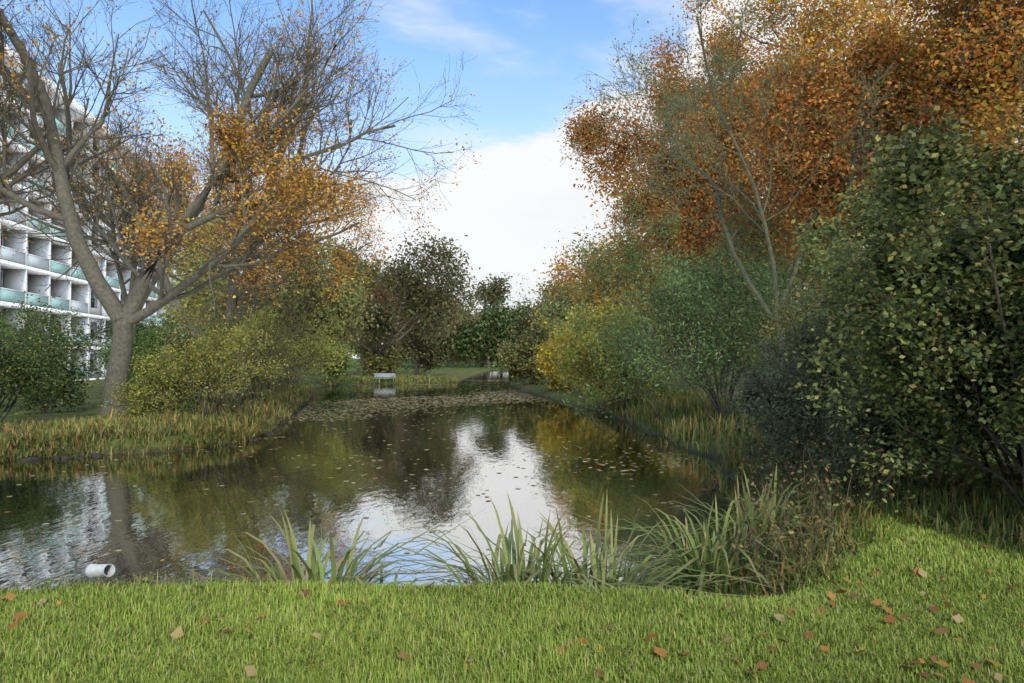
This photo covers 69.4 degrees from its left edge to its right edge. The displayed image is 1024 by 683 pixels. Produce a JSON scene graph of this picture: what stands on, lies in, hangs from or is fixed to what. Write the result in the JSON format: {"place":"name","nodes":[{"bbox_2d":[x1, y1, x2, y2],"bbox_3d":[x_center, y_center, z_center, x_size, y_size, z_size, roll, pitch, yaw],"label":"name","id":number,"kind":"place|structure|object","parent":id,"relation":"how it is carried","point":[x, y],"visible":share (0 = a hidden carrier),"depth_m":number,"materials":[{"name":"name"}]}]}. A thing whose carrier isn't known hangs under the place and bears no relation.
{"place":"outdoors","nodes":[
{"label":"outdoors","id":0,"kind":"place"},
{"bbox_2d":[0,370,758,599],"bbox_3d":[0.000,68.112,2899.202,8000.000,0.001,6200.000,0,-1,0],"label":"water","id":1,"kind":"structure","parent":0,"point":[171,507],"depth_m":12.88,"materials":[{"name":"green liquid"}]},
{"bbox_2d":[7,380,716,588],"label":"floating leaves","id":2,"kind":"object","parent":1,"relation":"on","point":[412,396],"visible":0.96,"depth_m":29.91,"materials":[{"name":"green plant"}]},
{"bbox_2d":[0,359,1023,682],"bbox_3d":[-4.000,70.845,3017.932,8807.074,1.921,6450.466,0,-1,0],"label":"ground","id":3,"kind":"structure","parent":0,"point":[460,373],"depth_m":18.15,"materials":[{"name":"brown soil"}]},
{"bbox_2d":[84,564,114,577],"bbox_3d":[-3.285,1.831,5.896,0.254,0.142,0.112,-1,-1,28],"label":"drain pipe","id":4,"kind":"object","parent":3,"relation":"on","point":[94,570],"visible":0.99,"depth_m":5.88,"materials":[{"name":"plastic"}]},
{"bbox_2d":[0,44,228,382],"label":"apartment block","id":5,"kind":"structure","parent":3,"relation":"on","point":[28,269],"depth_m":60.77,"materials":[{"name":"white concrete"}]},
{"bbox_2d":[20,398,312,460],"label":"bank posts","id":6,"kind":"object","parent":3,"relation":"on","point":[294,414],"visible":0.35,"depth_m":19.80,"materials":[{"name":"brown wood"}]},
{"bbox_2d":[374,373,394,382],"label":"park bench","id":7,"kind":"object","parent":3,"relation":"on","point":[383,375],"visible":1,"depth_m":67.86,"materials":[{"name":"white wood"}]},
{"bbox_2d":[107,464,864,597],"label":"reeds","id":8,"kind":"object","parent":3,"relation":"on","point":[702,561],"visible":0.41,"depth_m":6.90,"materials":[{"name":"green plant"}]},
{"bbox_2d":[140,118,836,379],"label":"foliage","id":9,"kind":"object","parent":3,"relation":"on","point":[459,335],"visible":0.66,"depth_m":71.51,"materials":[{"name":"green plant"}]},
{"bbox_2d":[0,0,1023,511],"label":"foliage","id":10,"kind":"object","parent":3,"relation":"on","point":[878,222],"visible":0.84,"depth_m":14.31,"materials":[{"name":"green plant"}]},
{"bbox_2d":[0,482,1023,682],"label":"lawn grass","id":11,"kind":"structure","parent":3,"relation":"on","point":[464,632],"depth_m":4.50,"materials":[{"name":"green plant"}]},
{"bbox_2d":[0,0,1023,506],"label":"trees","id":12,"kind":"object","parent":3,"relation":"on","point":[128,314],"visible":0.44,"depth_m":24.57,"materials":[{"name":"brown plant"}]},
{"bbox_2d":[0,0,1023,425],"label":"foliage","id":13,"kind":"object","parent":3,"relation":"on","point":[586,354],"visible":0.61,"depth_m":28.01,"materials":[{"name":"green plant"}]},
{"bbox_2d":[0,373,1023,599],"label":"bank grass","id":14,"kind":"structure","parent":3,"relation":"on","point":[239,425],"depth_m":16.39,"materials":[{"name":"green plant"}]},
{"bbox_2d":[0,539,1023,682],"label":"fallen leaves","id":15,"kind":"object","parent":3,"relation":"on","point":[919,571],"visible":0.91,"depth_m":4.47,"materials":[{"name":"brown plant"}]},
{"bbox_2d":[711,413,1022,593],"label":"weeds","id":16,"kind":"object","parent":3,"relation":"on","point":[825,489],"visible":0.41,"depth_m":8.48,"materials":[{"name":"green plant"}]},
{"bbox_2d":[0,0,1023,358],"label":"sky","id":17,"kind":"structure","parent":0,"point":[527,58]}
]}

